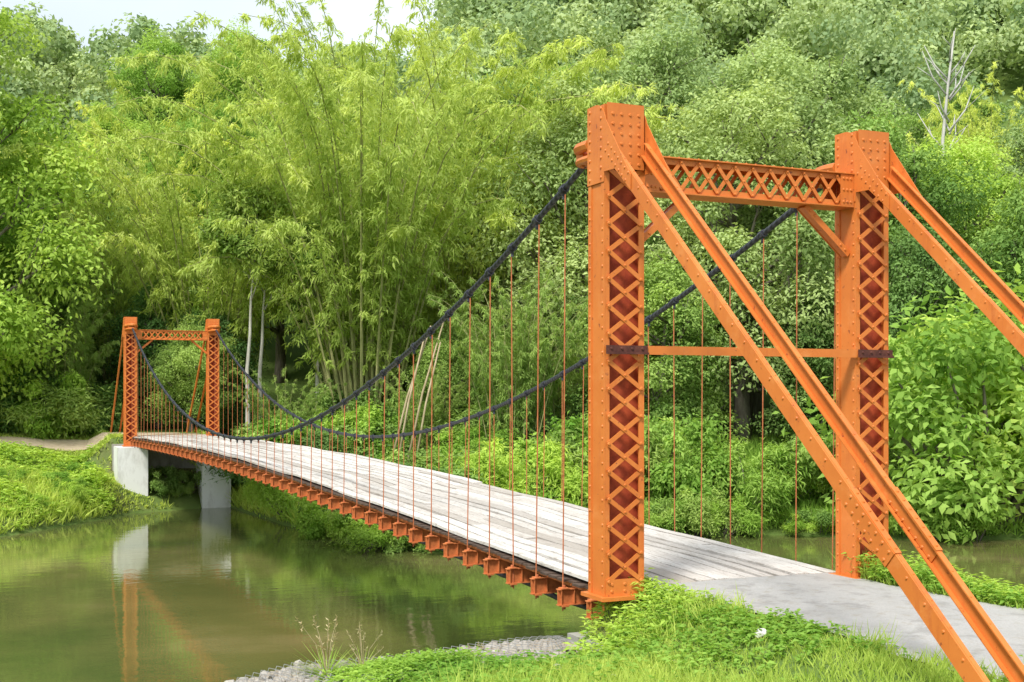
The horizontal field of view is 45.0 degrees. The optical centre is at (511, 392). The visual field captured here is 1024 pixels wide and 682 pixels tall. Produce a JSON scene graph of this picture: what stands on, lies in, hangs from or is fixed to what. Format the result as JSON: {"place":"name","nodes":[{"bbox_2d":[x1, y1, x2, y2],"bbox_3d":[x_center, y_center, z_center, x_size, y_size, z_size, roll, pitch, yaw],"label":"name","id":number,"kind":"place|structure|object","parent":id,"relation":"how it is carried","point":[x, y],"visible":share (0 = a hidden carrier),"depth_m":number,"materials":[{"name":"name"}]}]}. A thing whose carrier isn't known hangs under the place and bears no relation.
{"place":"outdoors","nodes":[
{"label":"outdoors","id":0,"kind":"place"},
{"bbox_2d":[0,432,205,450],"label":"path","id":1,"kind":"structure","parent":0,"point":[68,444],"depth_m":51.37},
{"bbox_2d":[0,0,444,146],"label":"sky","id":2,"kind":"structure","parent":0,"point":[352,17],"materials":[{"name":"white"}]},
{"bbox_2d":[0,507,1023,681],"bbox_3d":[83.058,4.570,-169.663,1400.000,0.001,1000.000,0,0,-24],"label":"water","id":3,"kind":"structure","parent":0,"point":[208,595],"depth_m":27.54,"materials":[{"name":"green liquid"}]},
{"bbox_2d":[0,0,1023,681],"bbox_3d":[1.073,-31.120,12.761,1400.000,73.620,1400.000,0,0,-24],"label":"ground","id":4,"kind":"structure","parent":0,"point":[1010,84],"depth_m":48.76,"materials":[{"name":"green plant"}]},
{"bbox_2d":[0,363,62,434],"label":"shrub","id":5,"kind":"object","parent":4,"relation":"on","point":[4,427],"visible":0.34,"depth_m":53.41,"materials":[{"name":"green plant"}]},
{"bbox_2d":[0,110,67,301],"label":"tree","id":6,"kind":"object","parent":4,"relation":"on","point":[5,225],"visible":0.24,"depth_m":56.17,"materials":[{"name":"green plant"}]},
{"bbox_2d":[6,367,98,439],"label":"shrub","id":7,"kind":"object","parent":4,"relation":"on","point":[46,430],"visible":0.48,"depth_m":52.97,"materials":[{"name":"green plant"}]},
{"bbox_2d":[0,440,117,529],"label":"bank weeds","id":8,"kind":"object","parent":4,"relation":"on","point":[27,452],"visible":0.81,"depth_m":45.90,"materials":[{"name":"green plant"}]},
{"bbox_2d":[1,232,116,378],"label":"tree","id":9,"kind":"object","parent":4,"relation":"on","point":[60,305],"visible":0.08,"depth_m":59.00,"materials":[{"name":"green plant"}]},
{"bbox_2d":[0,7,122,409],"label":"tree","id":10,"kind":"object","parent":4,"relation":"on","point":[15,328],"visible":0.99,"depth_m":52.08,"materials":[{"name":"green plant"}]},
{"bbox_2d":[13,275,120,432],"bbox_3d":[-20.256,-1.649,56.039,5.068,7.616,8.550,0,0,-34],"label":"shrub","id":11,"kind":"object","parent":4,"relation":"on","point":[90,360],"visible":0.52,"depth_m":55.39,"materials":[{"name":"green plant"}]},
{"bbox_2d":[46,480,95,502],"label":"shrub","id":12,"kind":"object","parent":4,"relation":"on","point":[77,490],"visible":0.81,"depth_m":43.84,"materials":[{"name":"green plant"}]},
{"bbox_2d":[3,153,143,336],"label":"tree","id":13,"kind":"object","parent":4,"relation":"on","point":[88,196],"visible":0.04,"depth_m":66.35,"materials":[{"name":"green plant"}]},
{"bbox_2d":[14,230,133,386],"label":"tree","id":14,"kind":"object","parent":4,"relation":"on","point":[98,375],"visible":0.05,"depth_m":61.93,"materials":[{"name":"green plant"}]},
{"bbox_2d":[0,379,150,438],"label":"shrub","id":15,"kind":"object","parent":4,"relation":"on","point":[61,399],"visible":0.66,"depth_m":52.67,"materials":[{"name":"green plant"}]},
{"bbox_2d":[57,380,122,435],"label":"shrub","id":16,"kind":"object","parent":4,"relation":"on","point":[111,389],"visible":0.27,"depth_m":55.83,"materials":[{"name":"green plant"}]},
{"bbox_2d":[44,100,156,218],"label":"tree","id":17,"kind":"object","parent":4,"relation":"on","point":[106,126],"visible":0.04,"depth_m":85.86,"materials":[{"name":"green plant"}]},
{"bbox_2d":[13,162,209,400],"bbox_3d":[-20.410,-5.028,62.910,9.450,13.299,8.984,0,0,-21],"label":"bamboo clump","id":18,"kind":"object","parent":4,"relation":"on","point":[98,339],"visible":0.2,"depth_m":61.15,"materials":[{"name":"green plant"}]},
{"bbox_2d":[0,87,267,371],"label":"bamboo clump","id":19,"kind":"object","parent":4,"relation":"on","point":[179,167],"visible":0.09,"depth_m":69.62,"materials":[{"name":"green plant"}]},
{"bbox_2d":[0,428,301,533],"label":"bank grass","id":20,"kind":"structure","parent":4,"relation":"on","point":[72,503],"depth_m":44.28,"materials":[{"name":"green plant"}]},
{"bbox_2d":[97,276,204,428],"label":"tree","id":21,"kind":"object","parent":4,"relation":"on","point":[149,324],"visible":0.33,"depth_m":58.03,"materials":[{"name":"green plant"}]},
{"bbox_2d":[148,465,179,497],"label":"shrub","id":22,"kind":"object","parent":4,"relation":"on","point":[163,488],"visible":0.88,"depth_m":48.19,"materials":[{"name":"green plant"}]},
{"bbox_2d":[99,18,228,187],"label":"tree","id":23,"kind":"object","parent":4,"relation":"on","point":[165,86],"visible":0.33,"depth_m":91.45,"materials":[{"name":"green plant"}]},
{"bbox_2d":[166,468,205,495],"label":"shrub","id":24,"kind":"object","parent":4,"relation":"on","point":[182,475],"visible":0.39,"depth_m":48.85,"materials":[{"name":"green plant"}]},
{"bbox_2d":[138,316,244,431],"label":"tree","id":25,"kind":"object","parent":4,"relation":"on","point":[173,365],"visible":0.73,"depth_m":54.89,"materials":[{"name":"green plant"}]},
{"bbox_2d":[0,58,414,434],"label":"bamboo clump","id":26,"kind":"object","parent":4,"relation":"on","point":[155,248],"visible":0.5,"depth_m":57.40,"materials":[{"name":"green plant"}]},
{"bbox_2d":[124,95,292,327],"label":"tree","id":27,"kind":"object","parent":4,"relation":"on","point":[188,124],"visible":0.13,"depth_m":73.20,"materials":[{"name":"green plant"}]},
{"bbox_2d":[153,305,270,434],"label":"tree","id":28,"kind":"object","parent":4,"relation":"on","point":[241,417],"visible":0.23,"depth_m":57.58,"materials":[{"name":"green plant"}]},
{"bbox_2d":[177,15,304,144],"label":"tree","id":29,"kind":"object","parent":4,"relation":"on","point":[236,89],"visible":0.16,"depth_m":93.88,"materials":[{"name":"green plant"}]},
{"bbox_2d":[191,170,310,428],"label":"tree","id":30,"kind":"object","parent":4,"relation":"on","point":[206,228],"visible":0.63,"depth_m":54.49,"materials":[{"name":"green plant"}]},
{"bbox_2d":[201,127,313,382],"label":"tree","id":31,"kind":"object","parent":4,"relation":"on","point":[280,356],"visible":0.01,"depth_m":71.06,"materials":[{"name":"green plant"}]},
{"bbox_2d":[215,202,318,418],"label":"tree","id":32,"kind":"object","parent":4,"relation":"on","point":[225,248],"visible":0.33,"depth_m":55.11,"materials":[{"name":"green plant"}]},
{"bbox_2d":[238,476,300,519],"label":"shrub","id":33,"kind":"object","parent":4,"relation":"on","point":[276,497],"visible":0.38,"depth_m":42.07,"materials":[{"name":"green plant"}]},
{"bbox_2d":[221,366,346,427],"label":"shrub","id":34,"kind":"object","parent":4,"relation":"on","point":[256,403],"visible":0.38,"depth_m":52.91,"materials":[{"name":"green plant"}]},
{"bbox_2d":[245,409,338,443],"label":"shrub","id":35,"kind":"object","parent":4,"relation":"on","point":[271,427],"visible":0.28,"depth_m":50.34,"materials":[{"name":"green plant"}]},
{"bbox_2d":[290,496,341,539],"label":"shrub","id":36,"kind":"object","parent":4,"relation":"on","point":[309,520],"visible":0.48,"depth_m":38.72,"materials":[{"name":"green plant"}]},
{"bbox_2d":[254,408,380,450],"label":"shrub","id":37,"kind":"object","parent":4,"relation":"on","point":[350,417],"visible":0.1,"depth_m":52.05,"materials":[{"name":"green plant"}]},
{"bbox_2d":[284,614,365,675],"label":"sedge","id":38,"kind":"object","parent":4,"relation":"on","point":[324,667],"visible":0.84,"depth_m":11.57,"materials":[{"name":"green plant"}]},
{"bbox_2d":[283,214,368,396],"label":"tree","id":39,"kind":"object","parent":4,"relation":"on","point":[315,221],"visible":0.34,"depth_m":54.79,"materials":[{"name":"green plant"}]},
{"bbox_2d":[267,421,412,459],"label":"shrub","id":40,"kind":"object","parent":4,"relation":"on","point":[326,440],"visible":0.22,"depth_m":49.92,"materials":[{"name":"green plant"}]},
{"bbox_2d":[70,11,618,416],"bbox_3d":[-6.458,-6.781,55.990,25.112,19.914,24.338,0,0,34],"label":"bamboo clump","id":41,"kind":"object","parent":4,"relation":"on","point":[397,296],"visible":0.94,"depth_m":53.04,"materials":[{"name":"green plant"}]},
{"bbox_2d":[316,509,390,552],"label":"shrub","id":42,"kind":"object","parent":4,"relation":"on","point":[348,530],"visible":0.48,"depth_m":35.92,"materials":[{"name":"green plant"}]},
{"bbox_2d":[304,380,406,426],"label":"shrub","id":43,"kind":"object","parent":4,"relation":"on","point":[328,403],"visible":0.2,"depth_m":54.85,"materials":[{"name":"green plant"}]},
{"bbox_2d":[205,0,513,403],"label":"bamboo clump","id":44,"kind":"object","parent":4,"relation":"on","point":[328,21],"visible":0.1,"depth_m":63.43,"materials":[{"name":"green plant"}]},
{"bbox_2d":[329,418,412,460],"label":"shrub","id":45,"kind":"object","parent":4,"relation":"on","point":[390,426],"visible":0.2,"depth_m":51.11,"materials":[{"name":"green plant"}]},
{"bbox_2d":[341,409,427,460],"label":"shrub","id":46,"kind":"object","parent":4,"relation":"on","point":[362,425],"visible":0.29,"depth_m":51.33,"materials":[{"name":"green plant"}]},
{"bbox_2d":[342,399,444,449],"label":"shrub","id":47,"kind":"object","parent":4,"relation":"on","point":[376,413],"visible":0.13,"depth_m":52.42,"materials":[{"name":"green plant"}]},
{"bbox_2d":[351,529,437,553],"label":"shrub","id":48,"kind":"object","parent":4,"relation":"on","point":[396,548],"visible":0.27,"depth_m":35.31,"materials":[{"name":"green plant"}]},
{"bbox_2d":[224,635,585,681],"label":"gabion","id":49,"kind":"object","parent":4,"relation":"on","point":[290,673],"visible":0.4,"depth_m":12.03,"materials":[{"name":"stone"}]},
{"bbox_2d":[378,364,474,451],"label":"shrub","id":50,"kind":"object","parent":4,"relation":"on","point":[437,408],"visible":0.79,"depth_m":50.91,"materials":[{"name":"green plant"}]},
{"bbox_2d":[375,444,488,468],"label":"shrub","id":51,"kind":"object","parent":4,"relation":"on","point":[423,456],"visible":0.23,"depth_m":41.74,"materials":[{"name":"green plant"}]},
{"bbox_2d":[390,320,483,444],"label":"tree","id":52,"kind":"object","parent":4,"relation":"on","point":[456,374],"visible":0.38,"depth_m":53.72,"materials":[{"name":"green plant"}]},
{"bbox_2d":[394,458,486,480],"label":"shrub","id":53,"kind":"object","parent":4,"relation":"on","point":[460,472],"visible":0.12,"depth_m":37.51,"materials":[{"name":"green plant"}]},
{"bbox_2d":[309,646,593,681],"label":"gabion weeds","id":54,"kind":"object","parent":4,"relation":"on","point":[380,668],"visible":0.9,"depth_m":11.02,"materials":[{"name":"green plant"}]},
{"bbox_2d":[210,0,693,416],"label":"bamboo clump","id":55,"kind":"object","parent":4,"relation":"on","point":[549,61],"visible":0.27,"depth_m":56.77,"materials":[{"name":"green plant"}]},
{"bbox_2d":[425,424,494,463],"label":"shrub","id":56,"kind":"object","parent":4,"relation":"on","point":[443,436],"visible":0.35,"depth_m":48.67,"materials":[{"name":"green plant"}]},
{"bbox_2d":[417,403,505,445],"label":"shrub","id":57,"kind":"object","parent":4,"relation":"on","point":[473,423],"visible":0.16,"depth_m":49.63,"materials":[{"name":"green plant"}]},
{"bbox_2d":[430,280,548,409],"bbox_3d":[-0.883,-1.158,54.891,5.068,7.616,8.550,0,0,6],"label":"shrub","id":58,"kind":"object","parent":4,"relation":"on","point":[472,308],"visible":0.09,"depth_m":54.02,"materials":[{"name":"green plant"}]},
{"bbox_2d":[416,66,565,337],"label":"tree","id":59,"kind":"object","parent":4,"relation":"on","point":[474,113],"visible":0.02,"depth_m":67.29,"materials":[{"name":"green plant"}]},
{"bbox_2d":[455,423,545,456],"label":"shrub","id":60,"kind":"object","parent":4,"relation":"on","point":[474,442],"visible":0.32,"depth_m":47.26,"materials":[{"name":"green plant"}]},
{"bbox_2d":[426,263,587,454],"bbox_3d":[0.422,-1.107,48.002,9.161,8.160,5.430,0,0,20],"label":"shrub","id":61,"kind":"object","parent":4,"relation":"on","point":[526,375],"visible":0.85,"depth_m":47.38,"materials":[{"name":"green plant"}]},
{"bbox_2d":[428,435,587,507],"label":"shrub","id":62,"kind":"object","parent":4,"relation":"on","point":[552,462],"visible":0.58,"depth_m":38.75,"materials":[{"name":"green plant"}]},
{"bbox_2d":[0,0,1023,151],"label":"distant forest","id":63,"kind":"object","parent":4,"relation":"on","point":[64,65],"visible":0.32,"depth_m":114.11,"materials":[{"name":"green plant"}]},
{"bbox_2d":[446,54,593,392],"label":"tree","id":64,"kind":"object","parent":4,"relation":"on","point":[511,87],"visible":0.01,"depth_m":66.26,"materials":[{"name":"green plant"}]},
{"bbox_2d":[486,395,587,436],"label":"shrub","id":65,"kind":"object","parent":4,"relation":"on","point":[575,413],"visible":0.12,"depth_m":48.73,"materials":[{"name":"green plant"}]},
{"bbox_2d":[508,432,587,502],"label":"shrub","id":66,"kind":"object","parent":4,"relation":"on","point":[530,452],"visible":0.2,"depth_m":40.40,"materials":[{"name":"green plant"}]},
{"bbox_2d":[474,283,644,419],"bbox_3d":[2.427,-0.915,50.184,8.306,7.399,4.923,0,0,-33],"label":"bamboo clump","id":67,"kind":"object","parent":4,"relation":"on","point":[571,376],"visible":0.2,"depth_m":49.05,"materials":[{"name":"green plant"}]},
{"bbox_2d":[110,102,1023,681],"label":"suspension bridge","id":68,"kind":"structure","parent":4,"relation":"on","point":[608,544],"depth_m":13.83,"materials":[{"name":"orange paint"}]},
{"bbox_2d":[430,52,705,386],"bbox_3d":[2.522,-6.730,58.067,14.196,18.021,11.141,0,0,8],"label":"tree","id":69,"kind":"object","parent":4,"relation":"on","point":[576,253],"visible":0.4,"depth_m":55.66,"materials":[{"name":"green plant"}]},
{"bbox_2d":[540,410,662,455],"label":"shrub","id":70,"kind":"object","parent":4,"relation":"on","point":[574,423],"visible":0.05,"depth_m":42.63,"materials":[{"name":"green plant"}]},
{"bbox_2d":[530,411,714,494],"bbox_3d":[4.010,2.159,43.225,6.158,3.313,6.380,0,0,11],"label":"shrub","id":71,"kind":"object","parent":4,"relation":"on","point":[652,453],"visible":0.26,"depth_m":41.29,"materials":[{"name":"green plant"}]},
{"bbox_2d":[548,1,727,330],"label":"tree","id":72,"kind":"object","parent":4,"relation":"on","point":[644,65],"visible":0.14,"depth_m":64.98,"materials":[{"name":"green plant"}]},
{"bbox_2d":[267,432,1023,551],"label":"waterside grass","id":73,"kind":"structure","parent":4,"relation":"on","point":[757,450],"depth_m":41.35,"materials":[{"name":"green plant"}]},
{"bbox_2d":[550,231,749,418],"bbox_3d":[6.105,-2.412,53.790,8.502,9.877,8.311,0,0,30],"label":"tree","id":74,"kind":"object","parent":4,"relation":"on","point":[718,325],"visible":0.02,"depth_m":52.65,"materials":[{"name":"green plant"}]},
{"bbox_2d":[561,249,749,449],"bbox_3d":[5.343,-1.288,48.754,8.254,8.779,7.809,0,0,-32],"label":"tree","id":75,"kind":"object","parent":4,"relation":"on","point":[661,376],"visible":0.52,"depth_m":47.81,"materials":[{"name":"green plant"}]},
{"bbox_2d":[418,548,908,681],"bbox_3d":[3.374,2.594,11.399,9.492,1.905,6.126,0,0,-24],"label":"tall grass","id":76,"kind":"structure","parent":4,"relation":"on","point":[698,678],"depth_m":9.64,"materials":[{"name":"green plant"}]},
{"bbox_2d":[644,497,720,533],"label":"shrub","id":77,"kind":"object","parent":4,"relation":"on","point":[681,522],"visible":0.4,"depth_m":38.76,"materials":[{"name":"green plant"}]},
{"bbox_2d":[644,412,740,503],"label":"shrub","id":78,"kind":"object","parent":4,"relation":"on","point":[662,480],"visible":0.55,"depth_m":40.82,"materials":[{"name":"green plant"}]},
{"bbox_2d":[378,557,1023,681],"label":"bank weeds","id":79,"kind":"object","parent":4,"relation":"on","point":[795,632],"visible":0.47,"depth_m":10.69,"materials":[{"name":"green plant"}]},
{"bbox_2d":[649,486,753,537],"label":"shrub","id":80,"kind":"object","parent":4,"relation":"on","point":[693,508],"visible":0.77,"depth_m":38.76,"materials":[{"name":"green plant"}]},
{"bbox_2d":[399,566,1023,681],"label":"bank grass","id":81,"kind":"structure","parent":4,"relation":"on","point":[931,669],"depth_m":9.91,"materials":[{"name":"green plant"}]},
{"bbox_2d":[676,493,775,539],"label":"shrub","id":82,"kind":"object","parent":4,"relation":"on","point":[749,522],"visible":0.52,"depth_m":38.94,"materials":[{"name":"green plant"}]},
{"bbox_2d":[675,437,818,523],"bbox_3d":[7.669,2.880,41.491,5.542,2.872,5.307,0,0,39],"label":"shrub","id":83,"kind":"object","parent":4,"relation":"on","point":[774,492],"visible":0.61,"depth_m":40.33,"materials":[{"name":"green plant"}]},
{"bbox_2d":[644,62,899,443],"bbox_3d":[10.025,-5.704,52.083,11.613,16.961,11.582,0,0,9],"label":"tree","id":84,"kind":"object","parent":4,"relation":"on","point":[717,216],"visible":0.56,"depth_m":50.11,"materials":[{"name":"green plant"}]},
{"bbox_2d":[653,31,896,425],"bbox_3d":[11.762,-7.430,58.777,13.227,19.248,13.104,0,0,34],"label":"tree","id":85,"kind":"object","parent":4,"relation":"on","point":[803,113],"visible":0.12,"depth_m":56.76,"materials":[{"name":"green plant"}]},
{"bbox_2d":[562,550,1023,657],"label":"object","id":86,"kind":"object","parent":4,"relation":"on","point":[649,585],"visible":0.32,"depth_m":12.29,"materials":[{"name":"green plant"}]},
{"bbox_2d":[769,511,824,536],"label":"shrub","id":87,"kind":"object","parent":4,"relation":"on","point":[790,527],"visible":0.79,"depth_m":39.10,"materials":[{"name":"green plant"}]},
{"bbox_2d":[787,463,830,501],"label":"shrub","id":88,"kind":"object","parent":4,"relation":"on","point":[817,485],"visible":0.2,"depth_m":41.35,"materials":[{"name":"green plant"}]},
{"bbox_2d":[784,508,835,533],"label":"shrub","id":89,"kind":"object","parent":4,"relation":"on","point":[824,518],"visible":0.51,"depth_m":39.09,"materials":[{"name":"green plant"}]},
{"bbox_2d":[717,38,925,405],"bbox_3d":[15.091,-8.342,64.128,13.947,20.142,13.415,0,0,37],"label":"tree","id":90,"kind":"object","parent":4,"relation":"on","point":[844,77],"visible":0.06,"depth_m":62.05,"materials":[{"name":"green plant"}]},
{"bbox_2d":[745,270,900,443],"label":"tree","id":91,"kind":"object","parent":4,"relation":"on","point":[815,343],"visible":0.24,"depth_m":49.17,"materials":[{"name":"green plant"}]},
{"bbox_2d":[774,431,912,491],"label":"shrub","id":92,"kind":"object","parent":4,"relation":"on","point":[803,455],"visible":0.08,"depth_m":40.91,"materials":[{"name":"green plant"}]},
{"bbox_2d":[812,439,929,493],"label":"shrub","id":93,"kind":"object","parent":4,"relation":"on","point":[890,458],"visible":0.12,"depth_m":39.88,"materials":[{"name":"green plant"}]},
{"bbox_2d":[784,97,1004,347],"bbox_3d":[17.358,-5.747,57.719,10.754,15.852,10.739,0,0,15],"label":"tree","id":94,"kind":"object","parent":4,"relation":"on","point":[935,201],"visible":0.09,"depth_m":56.29,"materials":[{"name":"green plant"}]},
{"bbox_2d":[772,282,1023,544],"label":"bush","id":95,"kind":"object","parent":4,"relation":"on","point":[952,431],"visible":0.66,"depth_m":37.45,"materials":[{"name":"green plant"}]},
{"bbox_2d":[821,220,1021,433],"bbox_3d":[16.179,-2.057,49.879,7.533,9.877,7.688,0,0,-44],"label":"tree","id":96,"kind":"object","parent":4,"relation":"on","point":[902,286],"visible":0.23,"depth_m":49.02,"materials":[{"name":"green plant"}]},
{"bbox_2d":[820,261,1023,523],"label":"bush","id":97,"kind":"object","parent":4,"relation":"on","point":[996,397],"visible":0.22,"depth_m":39.41,"materials":[{"name":"green plant"}]},
{"bbox_2d":[890,486,978,543],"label":"shrub","id":98,"kind":"object","parent":4,"relation":"on","point":[956,527],"visible":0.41,"depth_m":37.46,"materials":[{"name":"green plant"}]},
{"bbox_2d":[888,124,999,302],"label":"tree","id":99,"kind":"object","parent":4,"relation":"on","point":[918,148],"visible":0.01,"depth_m":68.97,"materials":[{"name":"green plant"}]},
{"bbox_2d":[917,28,975,156],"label":"dead tree","id":100,"kind":"object","parent":4,"relation":"on","point":[950,98],"visible":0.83,"depth_m":68.25,"materials":[{"name":"grey wood"}]},
{"bbox_2d":[873,61,1023,164],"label":"bamboo clump","id":101,"kind":"object","parent":4,"relation":"on","point":[974,128],"visible":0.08,"depth_m":77.14,"materials":[{"name":"green plant"}]},
{"bbox_2d":[890,130,1023,353],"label":"tree","id":102,"kind":"object","parent":4,"relation":"on","point":[1004,187],"visible":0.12,"depth_m":60.25,"materials":[{"name":"green plant"}]},
{"bbox_2d":[893,81,1021,157],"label":"tree","id":103,"kind":"object","parent":4,"relation":"on","point":[921,129],"visible":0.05,"depth_m":86.88,"materials":[{"name":"green plant"}]},
{"bbox_2d":[934,502,1010,540],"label":"shrub","id":104,"kind":"object","parent":4,"relation":"on","point":[980,525],"visible":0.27,"depth_m":37.65,"materials":[{"name":"green plant"}]},
{"bbox_2d":[950,177,1023,407],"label":"tree","id":105,"kind":"object","parent":4,"relation":"on","point":[1012,246],"visible":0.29,"depth_m":49.50,"materials":[{"name":"green plant"}]},
{"bbox_2d":[968,113,1023,216],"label":"tree","id":106,"kind":"object","parent":4,"relation":"on","point":[1017,136],"visible":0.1,"depth_m":69.42,"materials":[{"name":"green plant"}]},
{"bbox_2d":[654,573,1023,679],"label":"road","id":107,"kind":"structure","parent":0,"point":[823,598],"depth_m":11.85,"materials":[{"name":"concrete"}]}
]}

